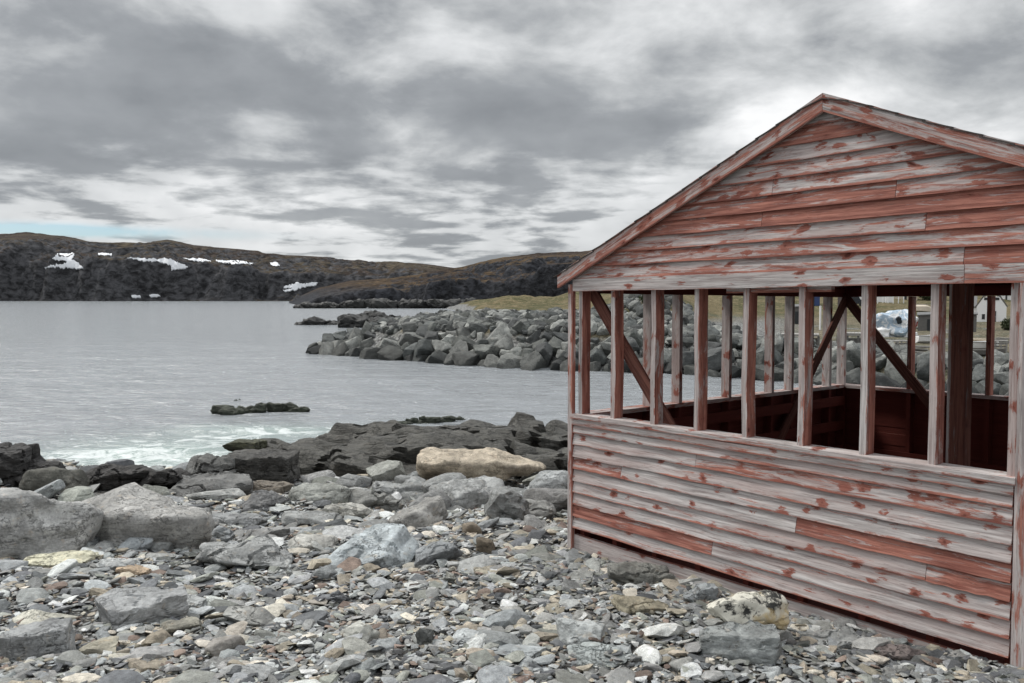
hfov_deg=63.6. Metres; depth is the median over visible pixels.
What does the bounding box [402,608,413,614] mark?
beach stone
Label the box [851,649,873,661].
flat stone
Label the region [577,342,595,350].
breakwater boulder
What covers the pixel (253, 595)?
flat stone
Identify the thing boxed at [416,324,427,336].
breakwater boulder
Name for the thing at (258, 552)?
rock
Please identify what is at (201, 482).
rock
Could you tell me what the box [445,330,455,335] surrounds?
breakwater boulder
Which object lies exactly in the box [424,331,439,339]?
breakwater boulder
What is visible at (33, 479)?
rock
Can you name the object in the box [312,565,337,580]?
beach stone
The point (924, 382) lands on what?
breakwater boulder
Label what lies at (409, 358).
breakwater boulder
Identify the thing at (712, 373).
breakwater boulder
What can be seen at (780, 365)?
breakwater boulder
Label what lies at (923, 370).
breakwater boulder
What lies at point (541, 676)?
beach stone
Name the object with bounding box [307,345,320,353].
breakwater boulder
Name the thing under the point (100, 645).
stone
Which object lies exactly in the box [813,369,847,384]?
breakwater boulder
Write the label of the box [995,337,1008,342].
lumber pile
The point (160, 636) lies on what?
beach stone
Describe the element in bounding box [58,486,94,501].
beach boulder
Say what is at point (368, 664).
beach stone
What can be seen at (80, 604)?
flat stone
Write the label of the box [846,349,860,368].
breakwater boulder
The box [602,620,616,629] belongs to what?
flat stone
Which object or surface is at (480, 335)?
breakwater boulder
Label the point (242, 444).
rock
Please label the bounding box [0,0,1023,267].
sky
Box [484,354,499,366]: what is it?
breakwater boulder
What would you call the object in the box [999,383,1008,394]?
breakwater boulder
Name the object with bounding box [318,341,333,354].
breakwater boulder
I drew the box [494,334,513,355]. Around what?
breakwater boulder
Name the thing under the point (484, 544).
stone
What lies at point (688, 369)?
breakwater boulder
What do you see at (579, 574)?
flat stone
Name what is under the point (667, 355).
breakwater boulder
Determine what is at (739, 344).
breakwater boulder
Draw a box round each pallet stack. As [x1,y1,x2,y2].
[895,340,906,344]
[994,340,1007,352]
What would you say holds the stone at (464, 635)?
on the beach at (487, 604)
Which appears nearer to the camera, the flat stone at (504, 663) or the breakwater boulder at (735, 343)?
the flat stone at (504, 663)
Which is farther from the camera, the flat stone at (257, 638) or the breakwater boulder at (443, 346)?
the breakwater boulder at (443, 346)
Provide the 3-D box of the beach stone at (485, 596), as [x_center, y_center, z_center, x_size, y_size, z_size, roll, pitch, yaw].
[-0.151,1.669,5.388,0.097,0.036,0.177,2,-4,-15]
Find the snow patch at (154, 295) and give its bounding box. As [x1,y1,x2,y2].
[149,294,159,297]
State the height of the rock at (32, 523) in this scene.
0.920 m
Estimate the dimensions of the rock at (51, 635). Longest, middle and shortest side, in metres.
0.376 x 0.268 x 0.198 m
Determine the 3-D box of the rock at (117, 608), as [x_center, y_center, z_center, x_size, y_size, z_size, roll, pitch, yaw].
[-2.268,1.641,5.082,0.508,0.212,0.359,-8,12,-31]
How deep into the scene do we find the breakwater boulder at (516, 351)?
53.25 m
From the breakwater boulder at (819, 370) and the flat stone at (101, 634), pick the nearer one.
the flat stone at (101, 634)
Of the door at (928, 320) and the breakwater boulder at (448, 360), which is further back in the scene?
the door at (928, 320)
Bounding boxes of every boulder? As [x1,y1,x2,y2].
[34,479,64,498]
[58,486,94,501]
[142,486,169,495]
[152,465,164,470]
[171,462,187,469]
[185,488,245,499]
[189,503,210,507]
[301,470,335,482]
[306,342,317,352]
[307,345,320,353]
[311,476,337,483]
[314,499,330,507]
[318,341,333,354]
[321,333,334,342]
[330,342,348,355]
[332,331,346,335]
[332,339,349,347]
[333,333,344,339]
[335,474,371,487]
[338,336,360,349]
[345,347,359,355]
[348,327,360,338]
[349,348,362,356]
[349,487,370,490]
[359,347,381,358]
[360,337,374,348]
[363,510,379,519]
[364,331,375,339]
[366,460,405,481]
[377,338,400,347]
[377,345,402,360]
[394,475,412,483]
[399,332,423,345]
[401,342,409,350]
[403,342,416,359]
[405,354,413,360]
[408,489,451,508]
[412,355,428,361]
[414,339,433,356]
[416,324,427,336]
[416,447,545,480]
[421,472,465,492]
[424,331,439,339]
[428,350,447,363]
[432,340,451,353]
[438,332,445,338]
[441,334,455,343]
[444,348,459,364]
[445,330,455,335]
[446,509,467,519]
[449,340,468,351]
[451,334,474,350]
[452,351,480,365]
[456,327,470,335]
[469,331,475,338]
[473,344,498,359]
[474,339,488,344]
[477,332,484,340]
[477,359,484,365]
[477,517,499,532]
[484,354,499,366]
[486,323,512,339]
[488,337,501,344]
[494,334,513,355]
[496,353,521,368]
[499,349,509,355]
[509,347,521,355]
[512,487,524,494]
[516,336,525,342]
[517,343,527,348]
[520,350,546,370]
[521,348,533,357]
[522,470,556,485]
[525,329,540,343]
[532,338,547,350]
[535,342,552,367]
[538,331,551,340]
[548,336,562,355]
[550,359,562,369]
[551,332,567,341]
[556,349,566,360]
[560,357,577,371]
[561,341,578,350]
[563,349,578,359]
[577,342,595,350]
[590,338,598,344]
[590,348,605,364]
[590,361,600,370]
[593,345,605,354]
[601,342,610,354]
[602,364,610,371]
[608,360,631,372]
[624,332,642,347]
[626,337,639,353]
[638,357,665,367]
[663,362,683,373]
[664,348,671,364]
[666,336,683,345]
[671,351,693,368]
[683,337,693,346]
[683,364,693,374]
[708,325,719,339]
[708,334,719,342]
[708,341,721,349]
[708,347,734,370]
[708,369,719,376]
[719,365,741,377]
[732,339,738,348]
[733,348,740,358]
[736,359,741,367]
[737,337,742,348]
[742,337,761,349]
[755,364,783,380]
[756,346,783,365]
[756,351,774,364]
[759,331,783,353]
[775,361,796,369]
[794,338,815,354]
[794,358,798,367]
[794,368,798,382]
[813,364,821,383]
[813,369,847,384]
[832,341,857,361]
[832,360,853,371]
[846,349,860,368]
[846,368,860,383]
[875,375,900,386]
[876,356,886,369]
[884,368,905,384]
[886,352,901,367]
[892,344,906,352]
[900,382,923,387]
[902,354,916,371]
[917,353,929,381]
[917,378,927,385]
[972,365,995,382]
[972,386,979,393]
[973,351,982,359]
[973,358,983,366]
[975,380,1001,394]
[994,372,1008,384]
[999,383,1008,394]
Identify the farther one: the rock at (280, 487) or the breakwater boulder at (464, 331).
the breakwater boulder at (464, 331)
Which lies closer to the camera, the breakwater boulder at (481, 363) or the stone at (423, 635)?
the stone at (423, 635)
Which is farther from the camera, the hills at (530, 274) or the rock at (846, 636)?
the hills at (530, 274)
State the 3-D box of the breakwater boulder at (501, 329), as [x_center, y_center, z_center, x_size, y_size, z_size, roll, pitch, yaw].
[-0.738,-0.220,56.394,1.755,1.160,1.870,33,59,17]
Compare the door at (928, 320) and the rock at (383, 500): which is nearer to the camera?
the rock at (383, 500)
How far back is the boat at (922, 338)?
59.35 m
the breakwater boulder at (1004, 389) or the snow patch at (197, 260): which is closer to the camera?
the breakwater boulder at (1004, 389)
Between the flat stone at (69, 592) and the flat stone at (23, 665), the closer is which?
the flat stone at (23, 665)
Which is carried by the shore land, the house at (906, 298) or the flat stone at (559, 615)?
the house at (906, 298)
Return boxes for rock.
[0,442,45,487]
[0,488,103,559]
[0,617,75,662]
[12,609,78,624]
[13,460,65,487]
[19,466,91,492]
[24,550,100,566]
[80,482,214,548]
[86,464,153,490]
[86,537,99,546]
[95,558,139,569]
[95,586,188,634]
[137,468,192,488]
[169,471,253,495]
[185,453,236,473]
[195,534,291,569]
[210,402,309,414]
[212,513,267,526]
[222,439,267,451]
[222,448,300,483]
[223,606,276,627]
[236,490,289,511]
[243,527,290,539]
[253,480,293,493]
[281,510,342,525]
[288,482,350,503]
[322,502,372,517]
[328,523,418,567]
[347,488,405,511]
[372,476,425,500]
[388,496,447,530]
[398,415,465,423]
[414,541,462,567]
[429,475,504,509]
[494,644,546,658]
[524,470,567,491]
[556,618,604,645]
[567,641,627,669]
[607,561,674,583]
[611,594,668,614]
[699,620,781,665]
[705,590,789,629]
[800,626,860,649]
[875,644,926,660]
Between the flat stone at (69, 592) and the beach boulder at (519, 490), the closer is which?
the flat stone at (69, 592)
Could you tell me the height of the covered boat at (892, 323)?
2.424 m
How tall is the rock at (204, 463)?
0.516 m
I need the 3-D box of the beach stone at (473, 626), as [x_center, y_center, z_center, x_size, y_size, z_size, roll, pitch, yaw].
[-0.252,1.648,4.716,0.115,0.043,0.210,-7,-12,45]
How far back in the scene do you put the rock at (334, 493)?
8.99 m
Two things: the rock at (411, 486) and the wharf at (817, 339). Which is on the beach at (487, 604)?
the rock at (411, 486)
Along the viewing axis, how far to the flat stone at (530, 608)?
5.19 m
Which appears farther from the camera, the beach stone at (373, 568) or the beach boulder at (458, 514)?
the beach boulder at (458, 514)
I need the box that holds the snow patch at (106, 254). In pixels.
[98,253,111,255]
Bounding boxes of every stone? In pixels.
[8,661,40,672]
[12,573,25,581]
[24,577,43,588]
[38,595,61,603]
[66,587,86,594]
[71,600,94,606]
[78,636,118,654]
[80,465,98,472]
[88,587,108,596]
[96,630,115,639]
[105,459,134,465]
[115,564,151,575]
[117,537,152,549]
[126,658,166,671]
[141,629,172,645]
[151,542,173,550]
[158,564,171,570]
[161,616,203,633]
[166,495,188,502]
[168,561,181,567]
[168,645,181,651]
[170,657,182,663]
[183,585,193,588]
[187,594,206,607]
[195,637,212,645]
[199,657,242,672]
[204,635,245,657]
[206,595,223,605]
[212,526,234,542]
[237,494,250,500]
[241,664,277,681]
[247,635,273,648]
[250,592,258,600]
[263,622,287,631]
[288,534,337,549]
[290,627,306,631]
[292,530,323,535]
[295,596,309,600]
[311,519,347,529]
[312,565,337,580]
[314,635,334,644]
[314,654,336,664]
[322,525,363,537]
[324,647,344,658]
[329,590,347,603]
[339,620,379,642]
[349,657,376,675]
[357,519,388,527]
[363,563,380,573]
[373,637,401,652]
[390,669,401,675]
[392,491,401,498]
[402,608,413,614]
[408,471,419,476]
[415,628,434,647]
[428,657,454,664]
[438,647,455,654]
[439,577,462,582]
[450,628,478,644]
[453,624,481,630]
[462,522,482,534]
[464,633,486,657]
[470,579,482,584]
[470,605,483,614]
[473,565,496,575]
[475,537,495,553]
[482,583,495,589]
[482,593,494,599]
[484,486,528,520]
[499,660,513,666]
[508,556,517,561]
[522,604,537,610]
[523,488,567,511]
[526,499,556,518]
[531,598,550,605]
[533,673,551,680]
[557,613,572,618]
[561,579,585,594]
[568,570,593,580]
[597,666,610,682]
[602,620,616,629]
[634,670,652,682]
[683,583,718,601]
[687,604,704,612]
[726,673,747,679]
[753,665,773,671]
[827,669,847,674]
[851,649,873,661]
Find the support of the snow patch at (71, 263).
on the hills at (26, 259)
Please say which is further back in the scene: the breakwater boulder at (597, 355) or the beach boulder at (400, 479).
the breakwater boulder at (597, 355)
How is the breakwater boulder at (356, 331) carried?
on the shore land
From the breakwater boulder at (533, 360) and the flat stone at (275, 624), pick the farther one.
the breakwater boulder at (533, 360)
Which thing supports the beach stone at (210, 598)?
on the beach at (487, 604)
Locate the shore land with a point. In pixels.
(521, 302)
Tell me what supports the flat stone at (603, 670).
on the beach at (487, 604)
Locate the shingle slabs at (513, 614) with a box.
[0,500,1023,682]
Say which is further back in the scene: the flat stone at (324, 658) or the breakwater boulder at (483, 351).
the breakwater boulder at (483, 351)
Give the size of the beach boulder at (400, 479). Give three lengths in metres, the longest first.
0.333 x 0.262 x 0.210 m
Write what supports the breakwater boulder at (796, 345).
on the shore land
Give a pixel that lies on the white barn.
(1000, 309)
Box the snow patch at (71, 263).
[45,253,82,269]
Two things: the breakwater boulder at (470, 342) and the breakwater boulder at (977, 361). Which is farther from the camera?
the breakwater boulder at (470, 342)
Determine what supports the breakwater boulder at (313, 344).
in the sea water
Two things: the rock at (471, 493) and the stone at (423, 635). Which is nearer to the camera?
the stone at (423, 635)
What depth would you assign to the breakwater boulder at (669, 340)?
50.77 m
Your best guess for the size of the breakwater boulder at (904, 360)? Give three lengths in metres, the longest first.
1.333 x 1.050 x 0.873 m
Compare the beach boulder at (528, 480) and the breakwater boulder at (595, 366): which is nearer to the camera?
the beach boulder at (528, 480)
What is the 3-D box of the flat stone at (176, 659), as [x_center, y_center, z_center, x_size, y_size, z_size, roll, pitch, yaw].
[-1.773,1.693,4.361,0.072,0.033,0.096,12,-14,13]
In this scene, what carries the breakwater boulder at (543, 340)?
on the shore land
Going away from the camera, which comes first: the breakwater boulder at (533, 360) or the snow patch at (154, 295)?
the breakwater boulder at (533, 360)
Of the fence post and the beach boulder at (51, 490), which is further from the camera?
the fence post
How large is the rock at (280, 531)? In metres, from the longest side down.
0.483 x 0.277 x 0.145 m
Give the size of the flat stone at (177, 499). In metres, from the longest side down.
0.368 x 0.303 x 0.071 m
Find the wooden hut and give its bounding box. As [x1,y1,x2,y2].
[553,93,1023,667]
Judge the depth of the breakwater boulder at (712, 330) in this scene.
50.57 m
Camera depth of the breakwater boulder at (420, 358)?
57.44 m
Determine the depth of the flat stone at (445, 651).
4.33 m
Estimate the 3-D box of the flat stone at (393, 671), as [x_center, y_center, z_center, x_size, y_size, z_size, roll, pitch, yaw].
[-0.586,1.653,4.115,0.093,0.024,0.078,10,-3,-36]
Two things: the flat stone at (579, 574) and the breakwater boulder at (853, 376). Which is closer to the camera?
the flat stone at (579, 574)
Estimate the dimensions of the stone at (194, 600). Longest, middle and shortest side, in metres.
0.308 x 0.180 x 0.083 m
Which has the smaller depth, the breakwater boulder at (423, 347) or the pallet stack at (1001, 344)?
the pallet stack at (1001, 344)
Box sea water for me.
[0,301,815,467]
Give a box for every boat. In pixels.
[876,309,918,336]
[915,335,929,342]
[916,304,930,311]
[973,341,998,348]
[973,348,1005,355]
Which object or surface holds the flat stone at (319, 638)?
on the beach at (487, 604)
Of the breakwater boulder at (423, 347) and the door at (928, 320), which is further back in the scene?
the door at (928, 320)
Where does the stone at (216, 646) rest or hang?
on the beach at (487, 604)
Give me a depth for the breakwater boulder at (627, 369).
49.03 m
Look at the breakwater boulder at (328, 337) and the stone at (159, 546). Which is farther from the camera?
the breakwater boulder at (328, 337)
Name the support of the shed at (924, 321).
on the shore land
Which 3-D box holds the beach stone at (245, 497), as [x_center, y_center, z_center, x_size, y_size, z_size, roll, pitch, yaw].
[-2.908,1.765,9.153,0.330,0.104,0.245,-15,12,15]
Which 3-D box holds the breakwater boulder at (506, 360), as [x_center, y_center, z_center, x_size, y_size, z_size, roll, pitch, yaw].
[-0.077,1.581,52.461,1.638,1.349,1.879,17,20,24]
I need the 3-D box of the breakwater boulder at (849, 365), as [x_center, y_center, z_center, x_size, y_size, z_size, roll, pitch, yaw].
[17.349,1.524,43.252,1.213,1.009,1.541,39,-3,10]
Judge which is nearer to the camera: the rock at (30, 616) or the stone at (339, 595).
the rock at (30, 616)
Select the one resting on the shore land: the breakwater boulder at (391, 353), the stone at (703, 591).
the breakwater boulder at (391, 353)
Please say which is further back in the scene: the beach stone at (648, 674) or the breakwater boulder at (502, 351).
the breakwater boulder at (502, 351)
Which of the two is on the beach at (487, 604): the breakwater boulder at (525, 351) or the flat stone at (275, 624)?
the flat stone at (275, 624)
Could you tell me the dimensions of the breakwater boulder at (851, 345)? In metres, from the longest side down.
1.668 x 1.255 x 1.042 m
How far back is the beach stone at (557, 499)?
8.63 m
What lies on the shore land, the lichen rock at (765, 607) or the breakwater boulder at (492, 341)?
the breakwater boulder at (492, 341)
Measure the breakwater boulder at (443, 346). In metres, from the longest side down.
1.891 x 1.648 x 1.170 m
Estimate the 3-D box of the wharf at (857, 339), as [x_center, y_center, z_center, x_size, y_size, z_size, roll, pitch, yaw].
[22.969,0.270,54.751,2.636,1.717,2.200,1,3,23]
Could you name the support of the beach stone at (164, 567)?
on the beach at (487, 604)
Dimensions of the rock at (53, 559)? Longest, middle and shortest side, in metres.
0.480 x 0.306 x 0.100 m
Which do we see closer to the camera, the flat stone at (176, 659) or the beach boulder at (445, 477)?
the flat stone at (176, 659)
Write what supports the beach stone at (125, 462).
on the beach at (487, 604)
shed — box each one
[795,304,798,323]
[917,312,930,330]
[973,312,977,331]
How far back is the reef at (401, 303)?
327.13 m
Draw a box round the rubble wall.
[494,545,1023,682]
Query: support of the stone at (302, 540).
on the beach at (487, 604)
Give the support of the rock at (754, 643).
on the beach at (487, 604)
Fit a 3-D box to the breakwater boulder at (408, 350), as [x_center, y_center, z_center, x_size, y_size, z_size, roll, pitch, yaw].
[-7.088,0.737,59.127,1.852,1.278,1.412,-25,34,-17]
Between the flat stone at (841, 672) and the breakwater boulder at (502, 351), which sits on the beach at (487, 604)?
the flat stone at (841, 672)
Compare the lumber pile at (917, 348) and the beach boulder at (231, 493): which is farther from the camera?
the lumber pile at (917, 348)
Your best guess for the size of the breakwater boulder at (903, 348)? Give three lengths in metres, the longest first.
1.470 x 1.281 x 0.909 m
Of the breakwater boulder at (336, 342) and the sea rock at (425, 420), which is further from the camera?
the breakwater boulder at (336, 342)
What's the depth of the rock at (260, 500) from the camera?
8.67 m
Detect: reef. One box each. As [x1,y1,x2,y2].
[293,297,475,307]
[294,316,337,324]
[337,310,400,327]
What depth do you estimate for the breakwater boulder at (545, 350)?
52.13 m
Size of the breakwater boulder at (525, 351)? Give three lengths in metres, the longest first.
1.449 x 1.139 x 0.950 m
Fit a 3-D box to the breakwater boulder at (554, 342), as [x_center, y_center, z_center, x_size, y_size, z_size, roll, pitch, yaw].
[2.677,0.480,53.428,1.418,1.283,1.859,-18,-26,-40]
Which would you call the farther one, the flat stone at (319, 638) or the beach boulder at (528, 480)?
the beach boulder at (528, 480)
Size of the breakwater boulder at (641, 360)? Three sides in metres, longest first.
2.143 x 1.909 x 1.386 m
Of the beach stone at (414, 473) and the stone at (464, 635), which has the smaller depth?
the stone at (464, 635)
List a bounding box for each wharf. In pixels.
[781,333,819,345]
[836,332,860,342]
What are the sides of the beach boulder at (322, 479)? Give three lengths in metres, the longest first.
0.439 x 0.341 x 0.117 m
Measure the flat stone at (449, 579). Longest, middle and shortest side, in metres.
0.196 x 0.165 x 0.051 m
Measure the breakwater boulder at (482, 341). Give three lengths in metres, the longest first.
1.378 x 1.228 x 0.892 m
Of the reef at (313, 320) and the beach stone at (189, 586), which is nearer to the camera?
the beach stone at (189, 586)
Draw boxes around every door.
[795,312,798,323]
[927,319,929,330]
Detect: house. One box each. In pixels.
[859,297,892,302]
[894,296,916,299]
[999,296,1010,299]
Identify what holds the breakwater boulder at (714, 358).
on the shore land
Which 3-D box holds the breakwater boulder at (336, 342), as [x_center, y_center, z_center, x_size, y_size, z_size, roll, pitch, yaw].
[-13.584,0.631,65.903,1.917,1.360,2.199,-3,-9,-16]
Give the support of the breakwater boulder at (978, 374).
on the shore land
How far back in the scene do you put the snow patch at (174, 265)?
927.37 m
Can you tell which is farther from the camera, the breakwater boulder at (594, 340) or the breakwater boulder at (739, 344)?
the breakwater boulder at (594, 340)
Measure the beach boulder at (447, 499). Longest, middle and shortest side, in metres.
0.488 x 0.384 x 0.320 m
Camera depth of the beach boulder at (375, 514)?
8.31 m
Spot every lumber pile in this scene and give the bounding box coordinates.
[915,346,929,352]
[973,338,985,340]
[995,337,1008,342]
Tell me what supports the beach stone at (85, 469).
on the beach at (487, 604)
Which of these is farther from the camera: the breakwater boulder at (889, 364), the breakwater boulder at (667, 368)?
the breakwater boulder at (667, 368)
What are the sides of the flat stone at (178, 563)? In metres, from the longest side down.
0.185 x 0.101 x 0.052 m
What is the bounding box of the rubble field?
[360,294,1008,371]
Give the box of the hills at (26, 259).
[0,232,451,300]
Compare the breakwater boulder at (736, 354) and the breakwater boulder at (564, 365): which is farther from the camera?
the breakwater boulder at (564, 365)
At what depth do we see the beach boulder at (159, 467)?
11.48 m
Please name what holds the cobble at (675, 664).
on the beach at (487, 604)
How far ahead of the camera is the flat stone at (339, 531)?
7.45 m
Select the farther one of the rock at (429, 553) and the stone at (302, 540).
the stone at (302, 540)
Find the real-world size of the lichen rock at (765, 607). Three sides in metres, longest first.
0.480 x 0.262 x 0.204 m
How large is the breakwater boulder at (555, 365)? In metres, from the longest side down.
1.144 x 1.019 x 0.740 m
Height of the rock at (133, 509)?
0.727 m
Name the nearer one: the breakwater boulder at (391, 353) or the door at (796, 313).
the breakwater boulder at (391, 353)
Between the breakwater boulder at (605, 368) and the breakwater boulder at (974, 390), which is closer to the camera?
the breakwater boulder at (974, 390)
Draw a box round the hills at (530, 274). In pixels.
[289,250,590,304]
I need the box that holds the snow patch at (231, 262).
[216,260,252,264]
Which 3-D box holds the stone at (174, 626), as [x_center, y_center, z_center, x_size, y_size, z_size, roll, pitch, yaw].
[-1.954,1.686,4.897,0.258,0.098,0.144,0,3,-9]
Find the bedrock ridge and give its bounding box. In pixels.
[261,412,567,483]
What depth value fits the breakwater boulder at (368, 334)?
65.02 m
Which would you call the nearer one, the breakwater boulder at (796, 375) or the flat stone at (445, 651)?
the flat stone at (445, 651)
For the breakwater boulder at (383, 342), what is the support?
on the shore land
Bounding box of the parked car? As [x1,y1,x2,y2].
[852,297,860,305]
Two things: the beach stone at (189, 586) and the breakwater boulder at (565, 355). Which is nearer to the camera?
the beach stone at (189, 586)
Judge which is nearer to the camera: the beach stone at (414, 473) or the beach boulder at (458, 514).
the beach boulder at (458, 514)
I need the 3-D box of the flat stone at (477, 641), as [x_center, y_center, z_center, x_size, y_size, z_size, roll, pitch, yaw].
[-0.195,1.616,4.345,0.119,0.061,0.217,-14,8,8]
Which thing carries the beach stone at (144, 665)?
on the beach at (487, 604)
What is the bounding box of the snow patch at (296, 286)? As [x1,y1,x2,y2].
[283,282,316,291]
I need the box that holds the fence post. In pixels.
[819,306,820,329]
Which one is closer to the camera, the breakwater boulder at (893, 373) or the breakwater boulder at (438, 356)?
the breakwater boulder at (893, 373)
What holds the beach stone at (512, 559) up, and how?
on the beach at (487, 604)
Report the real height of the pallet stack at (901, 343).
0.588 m
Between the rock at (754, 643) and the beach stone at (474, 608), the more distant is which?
the beach stone at (474, 608)
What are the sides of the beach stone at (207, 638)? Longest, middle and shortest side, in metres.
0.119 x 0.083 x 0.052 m
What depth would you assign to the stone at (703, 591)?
5.34 m
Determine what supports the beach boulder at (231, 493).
on the beach at (487, 604)
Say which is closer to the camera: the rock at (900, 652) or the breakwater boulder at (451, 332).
the rock at (900, 652)
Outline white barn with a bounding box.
[974,296,1007,321]
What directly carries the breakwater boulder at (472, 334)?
on the shore land
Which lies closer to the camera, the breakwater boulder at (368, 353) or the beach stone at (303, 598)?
the beach stone at (303, 598)
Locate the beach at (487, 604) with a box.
[0,460,962,682]
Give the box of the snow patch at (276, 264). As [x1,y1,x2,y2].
[270,262,279,266]
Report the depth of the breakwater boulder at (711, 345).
48.39 m
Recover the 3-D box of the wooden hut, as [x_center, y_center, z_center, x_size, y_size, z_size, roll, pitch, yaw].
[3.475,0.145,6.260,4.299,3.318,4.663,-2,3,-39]
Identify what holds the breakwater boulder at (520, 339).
on the shore land
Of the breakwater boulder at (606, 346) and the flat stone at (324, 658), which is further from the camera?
the breakwater boulder at (606, 346)
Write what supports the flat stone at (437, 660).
on the beach at (487, 604)
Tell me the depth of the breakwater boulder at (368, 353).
60.15 m
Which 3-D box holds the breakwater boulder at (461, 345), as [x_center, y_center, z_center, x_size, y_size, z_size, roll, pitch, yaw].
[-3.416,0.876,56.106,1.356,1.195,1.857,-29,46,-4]
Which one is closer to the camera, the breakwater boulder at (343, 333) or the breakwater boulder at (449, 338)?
the breakwater boulder at (449, 338)
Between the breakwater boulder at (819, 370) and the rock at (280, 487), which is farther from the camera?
the breakwater boulder at (819, 370)
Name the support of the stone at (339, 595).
on the beach at (487, 604)
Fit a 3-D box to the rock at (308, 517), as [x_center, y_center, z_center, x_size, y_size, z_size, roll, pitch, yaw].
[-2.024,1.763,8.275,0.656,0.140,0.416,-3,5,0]
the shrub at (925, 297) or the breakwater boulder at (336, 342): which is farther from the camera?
the shrub at (925, 297)
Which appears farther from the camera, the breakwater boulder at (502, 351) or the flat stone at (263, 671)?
the breakwater boulder at (502, 351)
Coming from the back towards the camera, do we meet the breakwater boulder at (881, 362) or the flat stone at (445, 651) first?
the breakwater boulder at (881, 362)
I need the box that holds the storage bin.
[814,297,819,305]
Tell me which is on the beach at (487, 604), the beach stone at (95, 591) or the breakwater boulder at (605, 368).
the beach stone at (95, 591)
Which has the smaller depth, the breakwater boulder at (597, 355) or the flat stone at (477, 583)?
the flat stone at (477, 583)
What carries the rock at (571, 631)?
on the beach at (487, 604)
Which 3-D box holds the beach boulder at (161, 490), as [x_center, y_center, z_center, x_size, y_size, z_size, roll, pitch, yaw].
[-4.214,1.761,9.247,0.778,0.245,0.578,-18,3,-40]
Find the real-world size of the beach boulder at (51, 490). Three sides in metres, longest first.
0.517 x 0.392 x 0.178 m
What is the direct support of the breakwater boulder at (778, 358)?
on the shore land
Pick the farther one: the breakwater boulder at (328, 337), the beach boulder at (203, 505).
the breakwater boulder at (328, 337)
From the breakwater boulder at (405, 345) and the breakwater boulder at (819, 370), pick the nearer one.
the breakwater boulder at (819, 370)
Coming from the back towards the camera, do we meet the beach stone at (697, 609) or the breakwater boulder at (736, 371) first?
the breakwater boulder at (736, 371)
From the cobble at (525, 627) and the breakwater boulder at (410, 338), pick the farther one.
the breakwater boulder at (410, 338)
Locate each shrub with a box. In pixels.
[918,296,930,299]
[1000,318,1009,329]
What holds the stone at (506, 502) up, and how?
on the beach at (487, 604)
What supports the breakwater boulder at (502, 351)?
on the breakwater boulder at (516, 351)
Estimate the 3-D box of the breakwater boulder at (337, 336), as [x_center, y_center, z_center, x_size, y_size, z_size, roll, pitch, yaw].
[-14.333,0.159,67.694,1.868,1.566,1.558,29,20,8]
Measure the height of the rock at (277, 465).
0.507 m
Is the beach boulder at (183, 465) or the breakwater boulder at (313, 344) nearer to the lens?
the beach boulder at (183, 465)
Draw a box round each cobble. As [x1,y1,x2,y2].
[144,624,154,630]
[518,624,538,636]
[572,609,592,620]
[668,656,692,671]
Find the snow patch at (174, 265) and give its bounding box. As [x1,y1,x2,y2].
[128,257,187,270]
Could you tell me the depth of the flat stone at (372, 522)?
7.94 m
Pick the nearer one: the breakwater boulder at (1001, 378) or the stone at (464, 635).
the stone at (464, 635)
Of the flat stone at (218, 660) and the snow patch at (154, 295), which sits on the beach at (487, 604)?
the flat stone at (218, 660)
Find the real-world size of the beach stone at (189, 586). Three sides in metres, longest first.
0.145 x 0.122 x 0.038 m
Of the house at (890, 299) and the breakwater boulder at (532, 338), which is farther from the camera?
the house at (890, 299)
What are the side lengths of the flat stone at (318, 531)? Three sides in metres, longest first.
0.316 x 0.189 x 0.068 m
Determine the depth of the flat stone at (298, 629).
4.81 m
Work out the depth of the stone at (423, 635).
4.41 m
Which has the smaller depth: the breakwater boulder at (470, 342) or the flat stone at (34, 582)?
the flat stone at (34, 582)
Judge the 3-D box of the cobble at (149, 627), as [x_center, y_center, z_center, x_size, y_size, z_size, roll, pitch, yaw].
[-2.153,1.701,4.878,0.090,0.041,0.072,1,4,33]
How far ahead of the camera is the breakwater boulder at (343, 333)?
68.57 m
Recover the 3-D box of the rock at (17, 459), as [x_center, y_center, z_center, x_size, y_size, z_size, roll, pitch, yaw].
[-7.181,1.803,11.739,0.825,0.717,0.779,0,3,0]
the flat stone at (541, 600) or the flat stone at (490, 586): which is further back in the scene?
the flat stone at (490, 586)
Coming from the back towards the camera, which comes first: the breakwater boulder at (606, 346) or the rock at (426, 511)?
the breakwater boulder at (606, 346)
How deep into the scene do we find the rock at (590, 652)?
4.24 m
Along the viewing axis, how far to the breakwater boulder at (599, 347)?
51.60 m
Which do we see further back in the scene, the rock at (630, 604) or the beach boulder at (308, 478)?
the beach boulder at (308, 478)
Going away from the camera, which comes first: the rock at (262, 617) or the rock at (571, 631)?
the rock at (571, 631)
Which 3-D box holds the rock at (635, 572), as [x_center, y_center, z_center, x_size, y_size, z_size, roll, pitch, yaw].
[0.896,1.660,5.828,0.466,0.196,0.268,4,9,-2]
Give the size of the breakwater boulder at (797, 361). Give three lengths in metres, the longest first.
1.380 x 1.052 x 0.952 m
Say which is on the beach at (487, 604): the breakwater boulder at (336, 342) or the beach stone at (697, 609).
the beach stone at (697, 609)
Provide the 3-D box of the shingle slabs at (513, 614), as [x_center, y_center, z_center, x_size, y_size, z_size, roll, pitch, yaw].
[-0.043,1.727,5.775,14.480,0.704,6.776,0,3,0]
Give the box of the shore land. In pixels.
[370,291,1010,382]
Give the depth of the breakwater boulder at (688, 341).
50.27 m
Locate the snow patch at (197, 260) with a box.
[184,258,210,261]
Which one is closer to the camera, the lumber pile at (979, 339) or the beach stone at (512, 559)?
the beach stone at (512, 559)

